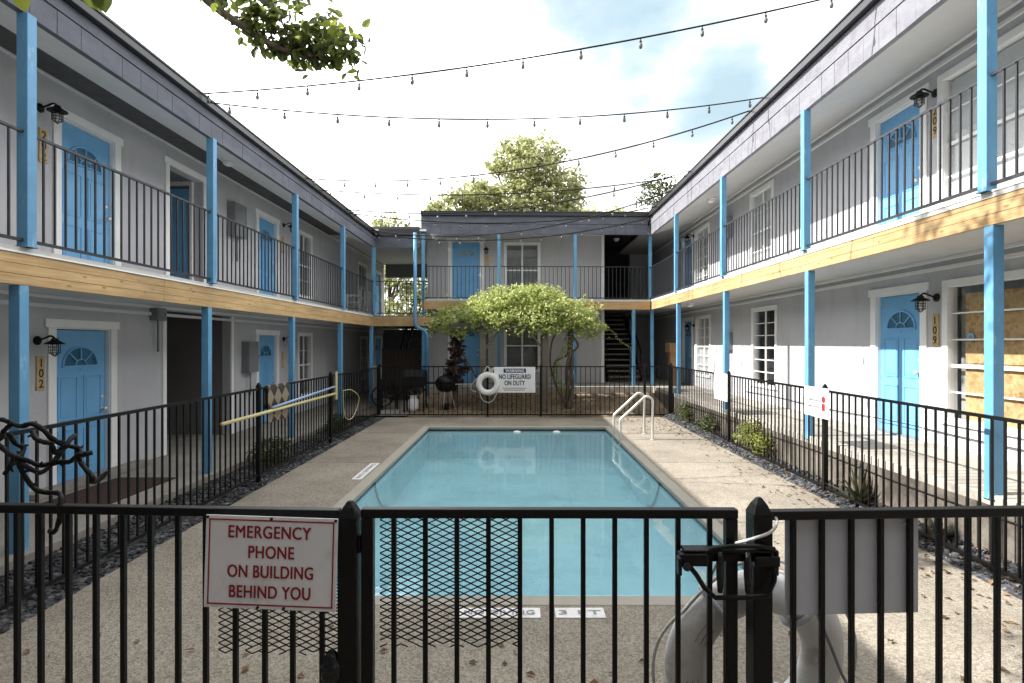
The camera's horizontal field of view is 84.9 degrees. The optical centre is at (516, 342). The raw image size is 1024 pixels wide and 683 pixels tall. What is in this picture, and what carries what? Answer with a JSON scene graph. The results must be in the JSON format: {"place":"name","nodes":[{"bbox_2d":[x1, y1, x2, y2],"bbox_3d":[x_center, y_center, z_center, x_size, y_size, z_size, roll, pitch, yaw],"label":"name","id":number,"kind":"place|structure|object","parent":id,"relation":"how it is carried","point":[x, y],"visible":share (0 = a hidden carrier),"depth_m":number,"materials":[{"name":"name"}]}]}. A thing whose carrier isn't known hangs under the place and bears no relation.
{"place":"outdoors","nodes":[
{"label":"outdoors","id":0,"kind":"place"},
{"bbox_2d":[0,416,384,634],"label":"gravel bed","id":1,"kind":"object","parent":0,"point":[50,599],"visible":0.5,"depth_m":5.63,"materials":[{"name":"grey gravel"}]},
{"bbox_2d":[0,364,378,610],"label":"pool fence","id":2,"kind":"object","parent":1,"relation":"on","point":[110,550],"visible":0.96,"depth_m":6.16,"materials":[{"name":"black metal"}]},
{"bbox_2d":[264,382,289,422],"bbox_3d":[-3.685,0.903,8.610,0.083,0.550,0.780,0,0,0],"label":"beach towel","id":3,"kind":"object","parent":2,"relation":"hanging from","point":[278,393],"visible":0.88,"depth_m":8.54,"materials":[{"name":"fabric"}]},
{"bbox_2d":[220,392,335,425],"bbox_3d":[-3.587,0.993,8.965,0.048,0.063,4.370,0,0,0],"label":"telescopic pole","id":4,"kind":"object","parent":2,"relation":"attached to","point":[265,412],"visible":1,"depth_m":8.12,"materials":[{"name":"metal"}]},
{"bbox_2d":[271,386,334,408],"bbox_3d":[-3.587,0.903,9.615,0.040,0.123,2.871,0,0,0],"label":"telescopic pole","id":5,"kind":"object","parent":2,"relation":"attached to","point":[293,400],"visible":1,"depth_m":9.25,"materials":[{"name":"metal"}]},
{"bbox_2d":[246,436,300,467],"bbox_3d":[-3.994,1.783,9.086,0.751,0.570,1.111,0,0,0],"label":"garden shrub","id":6,"kind":"object","parent":1,"relation":"on","point":[265,452],"visible":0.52,"depth_m":9.02,"materials":[{"name":"green plant"}]},
{"bbox_2d":[0,390,388,575],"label":"walkway","id":7,"kind":"structure","parent":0,"point":[29,555],"depth_m":8.08,"materials":[{"name":"concrete"}]},
{"bbox_2d":[43,477,175,503],"bbox_3d":[-5.100,1.857,7.085,0.800,0.014,1.270,0,0,0],"label":"doormat","id":8,"kind":"object","parent":7,"relation":"on","point":[93,494],"visible":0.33,"depth_m":7.02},
{"bbox_2d":[0,0,432,553],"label":"apartment wing","id":9,"kind":"structure","parent":7,"relation":"on","point":[114,219],"depth_m":8.06,"materials":[{"name":"white paint"}]},
{"bbox_2d":[36,356,44,390],"bbox_3d":[-5.838,0.370,6.860,0.022,0.420,0.116,0,0,0],"label":"number plaque","id":10,"kind":"object","parent":9,"relation":"attached to","point":[40,372],"visible":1,"depth_m":6.85,"materials":[{"name":"brown wood"}]},
{"bbox_2d":[38,127,47,163],"bbox_3d":[-5.838,-2.430,6.900,0.022,0.420,0.116,0,0,0],"label":"number plaque","id":11,"kind":"object","parent":9,"relation":"attached to","point":[42,133],"visible":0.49,"depth_m":6.87,"materials":[{"name":"brown wood"}]},
{"bbox_2d":[33,335,65,356],"bbox_3d":[-5.687,0.036,6.820,0.326,0.265,0.216,0,0,0],"label":"wall lamp","id":12,"kind":"object","parent":9,"relation":"attached to","point":[37,340],"visible":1,"depth_m":6.80,"materials":[{"name":"black metal"}]},
{"bbox_2d":[37,102,68,123],"bbox_3d":[-5.687,-2.814,6.860,0.326,0.265,0.216,0,0,0],"label":"wall lamp","id":13,"kind":"object","parent":9,"relation":"attached to","point":[57,110],"visible":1,"depth_m":6.84,"materials":[{"name":"black metal"}]},
{"bbox_2d":[44,318,119,486],"bbox_3d":[-5.895,0.784,7.570,0.150,2.177,1.284,0,0,0],"label":"door","id":14,"kind":"structure","parent":9,"relation":"in","point":[82,379],"depth_m":7.61,"materials":[{"name":"blue paint"}]},
{"bbox_2d":[50,102,123,265],"bbox_3d":[-5.895,-1.926,7.650,0.150,2.177,1.284,0,0,0],"label":"door","id":15,"kind":"structure","parent":9,"relation":"in","point":[76,134],"depth_m":7.66,"materials":[{"name":"blue paint"}]},
{"bbox_2d":[150,308,166,351],"bbox_3d":[-5.769,-0.210,9.020,0.159,0.700,0.220,0,0,0],"label":"utility box","id":16,"kind":"object","parent":9,"relation":"attached to","point":[158,314],"visible":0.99,"depth_m":8.98,"materials":[{"name":"grey metal"}]},
{"bbox_2d":[170,181,193,279],"bbox_3d":[-6.503,-1.925,10.394,0.975,2.130,0.068,0,0,0],"label":"inner door","id":17,"kind":"structure","parent":9,"relation":"in","point":[187,194],"depth_m":10.38,"materials":[{"name":"blue paint"}]},
{"bbox_2d":[227,201,246,261],"bbox_3d":[-5.760,-2.270,11.550,0.179,1.180,0.500,0,0,0],"label":"utility box","id":18,"kind":"object","parent":9,"relation":"attached to","point":[236,212],"visible":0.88,"depth_m":11.38,"materials":[{"name":"grey metal"}]},
{"bbox_2d":[236,203,246,237],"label":"box door","id":19,"kind":"structure","parent":18,"relation":"in","point":[241,211],"depth_m":11.55,"materials":[{"name":"grey metal"}]},
{"bbox_2d":[242,342,258,394],"bbox_3d":[-5.760,0.550,12.120,0.179,1.160,0.460,0,0,0],"label":"utility box","id":20,"kind":"object","parent":9,"relation":"attached to","point":[250,357],"visible":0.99,"depth_m":11.94,"materials":[{"name":"grey metal"}]},
{"bbox_2d":[250,343,258,371],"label":"box door","id":21,"kind":"structure","parent":20,"relation":"in","point":[254,347],"depth_m":12.12,"materials":[{"name":"grey metal"}]},
{"bbox_2d":[255,329,279,424],"bbox_3d":[-5.895,0.784,13.140,0.150,2.177,1.284,0,0,0],"label":"door","id":22,"kind":"structure","parent":9,"relation":"in","point":[268,374],"depth_m":13.23,"materials":[{"name":"blue paint"}]},
{"bbox_2d":[255,208,279,296],"bbox_3d":[-5.895,-1.926,13.140,0.150,2.177,1.284,0,0,0],"label":"door","id":23,"kind":"structure","parent":9,"relation":"in","point":[263,225],"depth_m":13.21,"materials":[{"name":"blue paint"}]},
{"bbox_2d":[298,333,312,397],"bbox_3d":[-5.900,0.595,15.450,0.180,1.750,1.060,0,0,0],"label":"window","id":24,"kind":"structure","parent":9,"relation":"in","point":[302,337],"depth_m":15.71,"materials":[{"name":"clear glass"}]},
{"bbox_2d":[299,230,312,298],"bbox_3d":[-5.900,-2.135,15.450,0.180,1.810,1.060,0,0,0],"label":"window","id":25,"kind":"structure","parent":9,"relation":"in","point":[305,240],"depth_m":15.69,"materials":[{"name":"clear glass"}]},
{"bbox_2d":[358,261,366,303],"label":"window","id":26,"kind":"structure","parent":9,"relation":"in","point":[362,268],"depth_m":21.53,"materials":[{"name":"clear glass"}]},
{"bbox_2d":[360,336,368,379],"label":"window","id":27,"kind":"structure","parent":9,"relation":"in","point":[364,345],"depth_m":21.68,"materials":[{"name":"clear glass"}]},
{"bbox_2d":[374,336,381,365],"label":"door","id":28,"kind":"structure","parent":9,"relation":"in","point":[376,341],"depth_m":23.54,"materials":[{"name":"blue paint"}]},
{"bbox_2d":[375,270,381,315],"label":"door","id":29,"kind":"structure","parent":9,"relation":"in","point":[378,273],"depth_m":23.68,"materials":[{"name":"blue paint"}]},
{"bbox_2d":[210,97,761,127],"bbox_3d":[-0.174,-3.630,8.535,8.728,0.920,0.051,0,0,-10],"label":"string light","id":30,"kind":"object","parent":9,"relation":"hanging from","point":[487,123],"visible":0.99,"depth_m":8.46,"materials":[{"name":"black rubber"}]},
{"bbox_2d":[347,206,656,227],"bbox_3d":[-0.174,-3.542,15.300,8.872,0.945,0.050,0,0,-14],"label":"string light","id":31,"kind":"object","parent":9,"relation":"hanging from","point":[497,223],"visible":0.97,"depth_m":15.16,"materials":[{"name":"black plastic"}]},
{"bbox_2d":[322,175,683,200],"bbox_3d":[-0.174,-3.661,13.000,8.706,0.905,0.051,0,0,-9],"label":"string light","id":32,"kind":"object","parent":9,"relation":"hanging from","point":[462,199],"visible":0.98,"depth_m":12.92,"materials":[{"name":"black rubber"}]},
{"bbox_2d":[372,217,652,244],"bbox_3d":[-0.184,-3.388,16.900,8.576,0.857,0.052,0,0,0],"label":"string light","id":33,"kind":"object","parent":9,"relation":"hanging from","point":[515,238],"visible":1,"depth_m":16.89,"materials":[{"name":"black rubber"}]},
{"bbox_2d":[347,170,688,218],"bbox_3d":[-0.174,-3.595,13.700,8.633,1.039,0.052,0,0,5],"label":"string light","id":34,"kind":"object","parent":9,"relation":"hanging from","point":[553,203],"visible":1,"depth_m":13.66,"materials":[{"name":"black rubber"}]},
{"bbox_2d":[205,0,833,102],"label":"string light","id":35,"kind":"object","parent":9,"relation":"hanging from","point":[831,4],"visible":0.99,"depth_m":7.02,"materials":[{"name":"black rubber"}]},
{"bbox_2d":[372,190,670,240],"bbox_3d":[-0.174,-3.491,15.700,8.785,1.130,0.051,0,0,12],"label":"string light","id":36,"kind":"object","parent":9,"relation":"hanging from","point":[416,235],"visible":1,"depth_m":15.63,"materials":[{"name":"black rubber"}]},
{"bbox_2d":[308,110,748,187],"bbox_3d":[-0.174,-3.580,10.650,8.762,1.024,0.051,0,0,11],"label":"string light","id":37,"kind":"object","parent":9,"relation":"hanging from","point":[507,176],"visible":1,"depth_m":10.54,"materials":[{"name":"black rubber"}]},
{"bbox_2d":[355,388,422,415],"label":"patio","id":38,"kind":"structure","parent":0,"point":[394,410],"depth_m":16.25,"materials":[{"name":"concrete"}]},
{"bbox_2d":[381,379,398,409],"bbox_3d":[-3.749,1.500,16.398,0.500,0.860,0.475,0,0,-20],"label":"patio chair","id":39,"kind":"object","parent":38,"relation":"on","point":[392,394],"visible":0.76,"depth_m":16.56,"materials":[{"name":"black metal"}]},
{"bbox_2d":[382,348,418,399],"bbox_3d":[-3.940,1.055,18.939,1.260,1.750,0.102,0,0,0],"label":"timber screen","id":40,"kind":"object","parent":38,"relation":"on","point":[395,357],"visible":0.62,"depth_m":18.89,"materials":[{"name":"brown wood"}]},
{"bbox_2d":[400,304,426,393],"bbox_3d":[-3.750,0.101,21.420,1.110,3.715,3.770,0,0,0],"label":"outdoor stair","id":41,"kind":"object","parent":38,"relation":"on","point":[410,337],"visible":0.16,"depth_m":21.94,"materials":[{"name":"metal"}]},
{"bbox_2d":[403,370,435,412],"bbox_3d":[-2.700,1.340,15.750,0.920,1.180,0.520,0,0,0],"label":"gas grill","id":42,"kind":"object","parent":38,"relation":"on","point":[423,378],"visible":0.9,"depth_m":15.51,"materials":[{"name":"black metal"}]},
{"bbox_2d":[102,0,858,315],"label":"sky","id":43,"kind":"structure","parent":0,"point":[743,58],"materials":[{"name":"white"}]},
{"bbox_2d":[0,417,1021,682],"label":"pool deck","id":44,"kind":"structure","parent":0,"point":[686,465],"depth_m":3.91,"materials":[{"name":"beige concrete"}]},
{"bbox_2d":[0,500,361,682],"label":"front fence","id":45,"kind":"object","parent":44,"relation":"on","point":[348,604],"visible":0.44,"depth_m":1.98,"materials":[{"name":"black metal"}]},
{"bbox_2d":[0,417,108,534],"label":"dead vine","id":46,"kind":"object","parent":45,"relation":"on","point":[19,460],"visible":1,"depth_m":2.01,"materials":[{"name":"black plant"}]},
{"bbox_2d":[204,514,337,611],"bbox_3d":[-0.838,0.748,1.903,0.458,0.314,0.010,1,-1,3],"label":"emergency sign","id":47,"kind":"object","parent":45,"relation":"attached to","point":[271,562],"visible":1,"depth_m":1.90,"materials":[{"name":"white metal"}]},
{"bbox_2d":[321,649,341,682],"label":"plastic bag","id":48,"kind":"object","parent":45,"relation":"attached to","point":[330,671],"visible":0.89,"depth_m":1.91,"materials":[{"name":"black plastic"}]},
{"bbox_2d":[359,507,737,682],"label":"pool gate","id":49,"kind":"structure","parent":45,"relation":"attached to","point":[727,515],"depth_m":1.94,"materials":[{"name":"black metal"}]},
{"bbox_2d":[676,544,779,599],"bbox_3d":[0.712,0.772,1.901,0.346,0.191,0.079,0,0,0],"label":"gate lock","id":50,"kind":"object","parent":49,"relation":"attached to","point":[688,557],"visible":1,"depth_m":1.88,"materials":[{"name":"black metal"}]},
{"bbox_2d":[12,0,370,80],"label":"courtyard tree","id":51,"kind":"object","parent":44,"relation":"on","point":[321,44],"visible":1,"depth_m":5.10,"materials":[{"name":"green plant"}]},
{"bbox_2d":[351,463,379,479],"bbox_3d":[-2.328,1.978,8.650,0.145,0.023,1.100,0,0,0],"label":"depth marker","id":52,"kind":"object","parent":44,"relation":"on","point":[365,471],"visible":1,"depth_m":8.57,"materials":[{"name":"grey tile"}]},
{"bbox_2d":[460,608,540,618],"bbox_3d":[-0.130,1.978,4.095,0.600,0.023,0.150,0,0,0],"label":"depth marker","id":53,"kind":"object","parent":44,"relation":"on","point":[530,613],"visible":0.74,"depth_m":4.08,"materials":[{"name":"grey tile"}]},
{"bbox_2d":[25,417,1021,682],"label":"fallen leaves","id":54,"kind":"object","parent":44,"relation":"on","point":[775,541],"visible":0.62,"depth_m":4.36,"materials":[{"name":"brown plant"}]},
{"bbox_2d":[332,426,743,605],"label":"swimming pool","id":55,"kind":"structure","parent":44,"relation":"in","point":[503,466],"depth_m":8.54,"materials":[{"name":"liquid"}]},
{"bbox_2d":[555,608,605,618],"bbox_3d":[0.460,1.978,4.095,0.360,0.023,0.150,0,0,0],"label":"depth marker","id":56,"kind":"object","parent":44,"relation":"on","point":[575,613],"visible":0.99,"depth_m":4.08,"materials":[{"name":"grey tile"}]},
{"bbox_2d":[612,392,654,461],"bbox_3d":[2.445,1.749,11.825,0.750,1.362,0.850,0,0,0],"label":"pool handrail","id":57,"kind":"object","parent":44,"relation":"on","point":[643,399],"visible":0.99,"depth_m":11.44,"materials":[{"name":"metal"}]},
{"bbox_2d":[746,497,1023,682],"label":"front fence","id":58,"kind":"object","parent":44,"relation":"on","point":[760,515],"visible":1,"depth_m":1.96,"materials":[{"name":"black metal"}]},
{"bbox_2d":[705,516,778,584],"bbox_3d":[0.798,0.758,1.989,0.201,0.346,0.191,0,0,0],"label":"tie rope","id":59,"kind":"object","parent":58,"relation":"attached to","point":[772,530],"visible":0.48,"depth_m":1.90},
{"bbox_2d":[651,559,857,682],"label":"life ring","id":60,"kind":"object","parent":59,"relation":"hanging from","point":[694,640],"visible":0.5,"depth_m":2.06,"materials":[{"name":"grey plastic"}]},
{"bbox_2d":[816,615,847,682],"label":"dangling cord","id":61,"kind":"object","parent":58,"relation":"hanging from","point":[835,658],"visible":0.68,"depth_m":2.04,"materials":[{"name":"grey plastic"}]},
{"bbox_2d":[785,518,917,614],"bbox_3d":[1.184,0.788,1.977,0.484,0.337,0.013,0,0,-3],"label":"sign board","id":62,"kind":"object","parent":58,"relation":"attached to","point":[836,566],"visible":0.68,"depth_m":1.98,"materials":[{"name":"metal"}]},
{"bbox_2d":[406,390,667,416],"bbox_3d":[0.630,1.756,16.130,7.160,0.463,2.420,0,0,0],"label":"dirt bed","id":63,"kind":"object","parent":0,"point":[535,401],"visible":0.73,"depth_m":16.05,"materials":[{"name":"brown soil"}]},
{"bbox_2d":[435,375,471,412],"bbox_3d":[-1.772,1.414,15.692,1.045,1.039,0.606,0,0,0],"label":"kettle grill","id":64,"kind":"object","parent":63,"relation":"on","point":[450,383],"visible":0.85,"depth_m":15.53,"materials":[{"name":"black metal"}]},
{"bbox_2d":[444,331,479,407],"bbox_3d":[-1.602,0.702,15.939,1.250,2.417,0.667,0,0,0],"label":"climbing vine","id":65,"kind":"object","parent":63,"relation":"on","point":[455,353],"visible":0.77,"depth_m":15.84,"materials":[{"name":"brown plant"}]},
{"bbox_2d":[449,318,584,410],"bbox_3d":[0.000,0.615,16.200,3.800,2.570,2.000,0,0,0],"label":"garden arbor","id":66,"kind":"object","parent":63,"relation":"on","point":[485,344],"visible":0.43,"depth_m":15.56,"materials":[{"name":"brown wood"}]},
{"bbox_2d":[379,363,669,416],"bbox_3d":[0.205,1.272,15.040,7.849,1.456,0.059,0,0,0],"label":"pool fence","id":67,"kind":"object","parent":63,"relation":"on","point":[644,366],"visible":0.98,"depth_m":15.03,"materials":[{"name":"black metal"}]},
{"bbox_2d":[470,366,499,402],"bbox_3d":[-0.851,1.103,14.954,0.787,0.983,0.136,0,0,0],"label":"life ring","id":68,"kind":"object","parent":67,"relation":"hanging from","point":[482,377],"visible":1,"depth_m":14.91,"materials":[{"name":"white plastic"}]},
{"bbox_2d":[494,367,534,392],"bbox_3d":[-0.060,0.985,14.986,1.100,0.690,0.020,0,0,0],"label":"warning sign","id":69,"kind":"object","parent":67,"relation":"attached to","point":[516,379],"visible":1,"depth_m":14.98,"materials":[{"name":"white plastic"}]},
{"bbox_2d":[423,281,630,408],"bbox_3d":[0.213,0.077,15.907,5.902,3.676,2.577,0,0,0],"label":"arbor vine","id":70,"kind":"object","parent":63,"relation":"on","point":[532,303],"visible":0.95,"depth_m":15.57,"materials":[{"name":"green plant"}]},
{"bbox_2d":[381,382,763,416],"bbox_3d":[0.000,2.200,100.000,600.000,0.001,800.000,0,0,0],"label":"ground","id":71,"kind":"structure","parent":0,"point":[407,415],"depth_m":16.76,"materials":[{"name":"grey concrete"}]},
{"bbox_2d":[367,211,426,315],"bbox_3d":[-4.946,-2.264,28.497,6.215,8.954,3.680,0,0,0],"label":"shade tree","id":72,"kind":"object","parent":71,"relation":"on","point":[396,306],"visible":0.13,"depth_m":28.43,"materials":[{"name":"green plant"}]},
{"bbox_2d":[420,128,592,210],"bbox_3d":[-0.620,-4.123,27.291,8.455,12.684,4.711,0,0,0],"label":"shade tree","id":73,"kind":"object","parent":71,"relation":"on","point":[527,151],"visible":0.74,"depth_m":26.49,"materials":[{"name":"green plant"}]},
{"bbox_2d":[633,170,677,208],"bbox_3d":[7.464,-3.199,28.005,3.253,10.818,2.924,0,0,0],"label":"shade tree","id":74,"kind":"object","parent":71,"relation":"on","point":[652,201],"visible":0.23,"depth_m":27.84,"materials":[{"name":"green plant"}]},
{"bbox_2d":[424,375,1023,505],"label":"walkway","id":75,"kind":"structure","parent":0,"point":[973,477],"depth_m":7.42,"materials":[{"name":"concrete"}]},
{"bbox_2d":[420,211,650,385],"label":"apartment wing","id":76,"kind":"structure","parent":75,"relation":"on","point":[594,265],"depth_m":18.79,"materials":[{"name":"white paint"}]},
{"bbox_2d":[448,319,479,382],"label":"door","id":77,"kind":"structure","parent":76,"relation":"in","point":[472,352],"depth_m":18.82,"materials":[{"name":"blue paint"}]},
{"bbox_2d":[447,238,484,299],"bbox_3d":[-1.708,-2.416,18.809,1.284,2.177,0.150,0,0,-1],"label":"door","id":78,"kind":"structure","parent":76,"relation":"in","point":[470,253],"depth_m":18.81,"materials":[{"name":"blue paint"}]},
{"bbox_2d":[504,321,539,371],"bbox_3d":[0.174,0.085,18.854,1.250,1.770,0.180,0,0,-1],"label":"window","id":79,"kind":"structure","parent":76,"relation":"in","point":[523,350],"depth_m":18.90,"materials":[{"name":"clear glass"}]},
{"bbox_2d":[504,242,540,290],"bbox_3d":[0.174,-2.455,18.854,1.250,1.850,0.180,0,0,-1],"label":"window","id":80,"kind":"structure","parent":76,"relation":"in","point":[515,253],"depth_m":18.90,"materials":[{"name":"white glass"}]},
{"bbox_2d":[604,286,641,381],"bbox_3d":[3.720,-0.479,21.220,1.210,3.715,3.770,0,0,0],"label":"outdoor stair","id":81,"kind":"object","parent":75,"relation":"on","point":[627,333],"visible":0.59,"depth_m":20.44,"materials":[{"name":"metal"}]},
{"bbox_2d":[618,0,1023,500],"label":"apartment wing","id":82,"kind":"structure","parent":75,"relation":"on","point":[848,192],"depth_m":8.08,"materials":[{"name":"white paint"}]},
{"bbox_2d":[681,317,692,384],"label":"door","id":83,"kind":"structure","parent":82,"relation":"in","point":[686,336],"depth_m":18.41,"materials":[{"name":"blue paint"}]},
{"bbox_2d":[681,232,692,289],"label":"door","id":84,"kind":"structure","parent":82,"relation":"in","point":[684,244],"depth_m":18.50,"materials":[{"name":"blue paint"}]},
{"bbox_2d":[694,222,709,285],"bbox_3d":[5.600,-2.575,16.800,0.180,1.850,1.360,0,0,0],"label":"window","id":85,"kind":"structure","parent":82,"relation":"in","point":[704,230],"depth_m":17.12,"materials":[{"name":"clear glass"}]},
{"bbox_2d":[695,314,710,377],"bbox_3d":[5.600,0.095,16.700,0.180,1.830,1.360,0,0,0],"label":"window","id":86,"kind":"structure","parent":82,"relation":"in","point":[703,326],"depth_m":16.95,"materials":[{"name":"clear glass"}]},
{"bbox_2d":[749,179,773,267],"bbox_3d":[5.600,-2.575,12.700,0.180,1.930,1.260,0,0,0],"label":"window","id":87,"kind":"structure","parent":82,"relation":"in","point":[765,192],"depth_m":12.68,"materials":[{"name":"clear glass"}]},
{"bbox_2d":[750,305,777,389],"bbox_3d":[5.680,0.095,12.575,0.340,1.830,1.310,0,0,0],"label":"window","id":88,"kind":"structure","parent":82,"relation":"in","point":[770,323],"depth_m":12.90,"materials":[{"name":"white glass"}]},
{"bbox_2d":[746,391,1023,450],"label":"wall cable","id":89,"kind":"object","parent":82,"relation":"attached to","point":[903,423],"depth_m":7.79,"materials":[{"name":"black"}]},
{"bbox_2d":[868,282,929,441],"bbox_3d":[5.595,0.264,8.170,0.150,2.177,1.284,0,0,0],"label":"door","id":90,"kind":"structure","parent":82,"relation":"in","point":[901,329],"depth_m":8.21,"materials":[{"name":"blue paint"}]},
{"bbox_2d":[868,82,929,228],"bbox_3d":[5.595,-2.416,8.170,0.150,2.177,1.284,0,0,0],"label":"door","id":91,"kind":"structure","parent":82,"relation":"in","point":[909,111],"depth_m":8.20,"materials":[{"name":"blue paint"}]},
{"bbox_2d":[909,88,936,107],"bbox_3d":[5.387,-3.244,7.420,0.326,0.265,0.216,0,0,0],"label":"wall lamp","id":92,"kind":"object","parent":82,"relation":"attached to","point":[918,96],"visible":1,"depth_m":7.41,"materials":[{"name":"black metal"}]},
{"bbox_2d":[911,293,939,312],"bbox_3d":[5.387,-0.534,7.400,0.326,0.265,0.216,0,0,0],"label":"wall lamp","id":93,"kind":"object","parent":82,"relation":"attached to","point":[920,298],"visible":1,"depth_m":7.38,"materials":[{"name":"black metal"}]},
{"bbox_2d":[932,108,936,137],"bbox_3d":[5.538,-2.940,7.410,0.022,0.420,0.116,0,0,0],"label":"number plaque","id":94,"kind":"object","parent":82,"relation":"attached to","point":[934,123],"visible":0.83,"depth_m":7.42,"materials":[{"name":"brown wood"}]},
{"bbox_2d":[932,314,938,345],"bbox_3d":[5.538,-0.170,7.410,0.022,0.420,0.116,0,0,0],"label":"number plaque","id":95,"kind":"object","parent":82,"relation":"attached to","point":[935,329],"visible":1,"depth_m":7.40,"materials":[{"name":"brown wood"}]},
{"bbox_2d":[937,22,1023,206],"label":"window","id":96,"kind":"structure","parent":82,"relation":"in","point":[1010,46],"depth_m":6.92,"materials":[{"name":"white glass"}]},
{"bbox_2d":[940,269,1023,438],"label":"boarded window","id":97,"kind":"structure","parent":82,"relation":"in","point":[972,288],"depth_m":6.87,"materials":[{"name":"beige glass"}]},
{"bbox_2d":[655,390,1021,565],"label":"walkway kerb","id":98,"kind":"structure","parent":0,"point":[1011,539],"depth_m":6.24,"materials":[{"name":"grey concrete"}]},
{"bbox_2d":[690,406,1021,526],"bbox_3d":[4.180,1.520,8.250,0.013,0.037,10.500,0,0,0],"label":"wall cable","id":99,"kind":"object","parent":98,"relation":"attached to","point":[885,477],"depth_m":6.21,"materials":[{"name":"black"}]},
{"bbox_2d":[661,412,1021,599],"bbox_3d":[4.070,1.904,5.600,0.380,0.156,19.200,0,0,0],"label":"gravel bed","id":100,"kind":"object","parent":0,"point":[1007,588],"visible":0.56,"depth_m":6.91,"materials":[{"name":"grey gravel"}]},
{"bbox_2d":[673,400,690,423],"bbox_3d":[4.144,1.694,13.664,0.512,0.615,1.054,0,0,0],"label":"garden shrub","id":101,"kind":"object","parent":100,"relation":"on","point":[682,411],"visible":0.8,"depth_m":13.54,"materials":[{"name":"green plant"}]},
{"bbox_2d":[694,414,718,432],"bbox_3d":[4.123,1.727,12.016,0.551,0.560,1.094,0,0,0],"label":"garden shrub","id":102,"kind":"object","parent":100,"relation":"on","point":[704,424],"visible":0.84,"depth_m":11.95,"materials":[{"name":"green plant"}]},
{"bbox_2d":[732,415,776,458],"bbox_3d":[4.048,1.636,9.683,0.649,0.806,1.401,0,0,0],"label":"garden shrub","id":103,"kind":"object","parent":100,"relation":"on","point":[747,438],"visible":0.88,"depth_m":9.51,"materials":[{"name":"green plant"}]},
{"bbox_2d":[670,363,1023,582],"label":"pool fence","id":104,"kind":"object","parent":100,"relation":"on","point":[728,437],"visible":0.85,"depth_m":6.51,"materials":[{"name":"black metal"}]},
{"bbox_2d":[714,372,727,401],"bbox_3d":[3.929,0.840,10.800,0.013,0.520,0.700,0,0,1],"label":"pool rules sign","id":105,"kind":"object","parent":104,"relation":"attached to","point":[720,386],"visible":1,"depth_m":10.75,"materials":[{"name":"white plastic"}]},
{"bbox_2d":[804,385,828,419],"bbox_3d":[3.929,0.775,7.355,0.013,0.390,0.610,0,0,1],"label":"pool rules sign","id":106,"kind":"object","parent":104,"relation":"attached to","point":[816,401],"visible":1,"depth_m":7.34,"materials":[{"name":"white plastic"}]},
{"bbox_2d":[812,461,885,506],"bbox_3d":[4.021,1.674,6.637,0.897,0.553,1.018,0,0,0],"label":"spiky plant","id":107,"kind":"object","parent":100,"relation":"on","point":[857,487],"visible":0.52,"depth_m":6.60,"materials":[{"name":"green plant"}]},
{"bbox_2d":[918,518,954,539],"bbox_3d":[4.145,1.813,5.435,0.478,0.273,0.471,0,0,0],"label":"spiky plant","id":108,"kind":"object","parent":100,"relation":"on","point":[929,529],"visible":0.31,"depth_m":5.47,"materials":[{"name":"green plant"}]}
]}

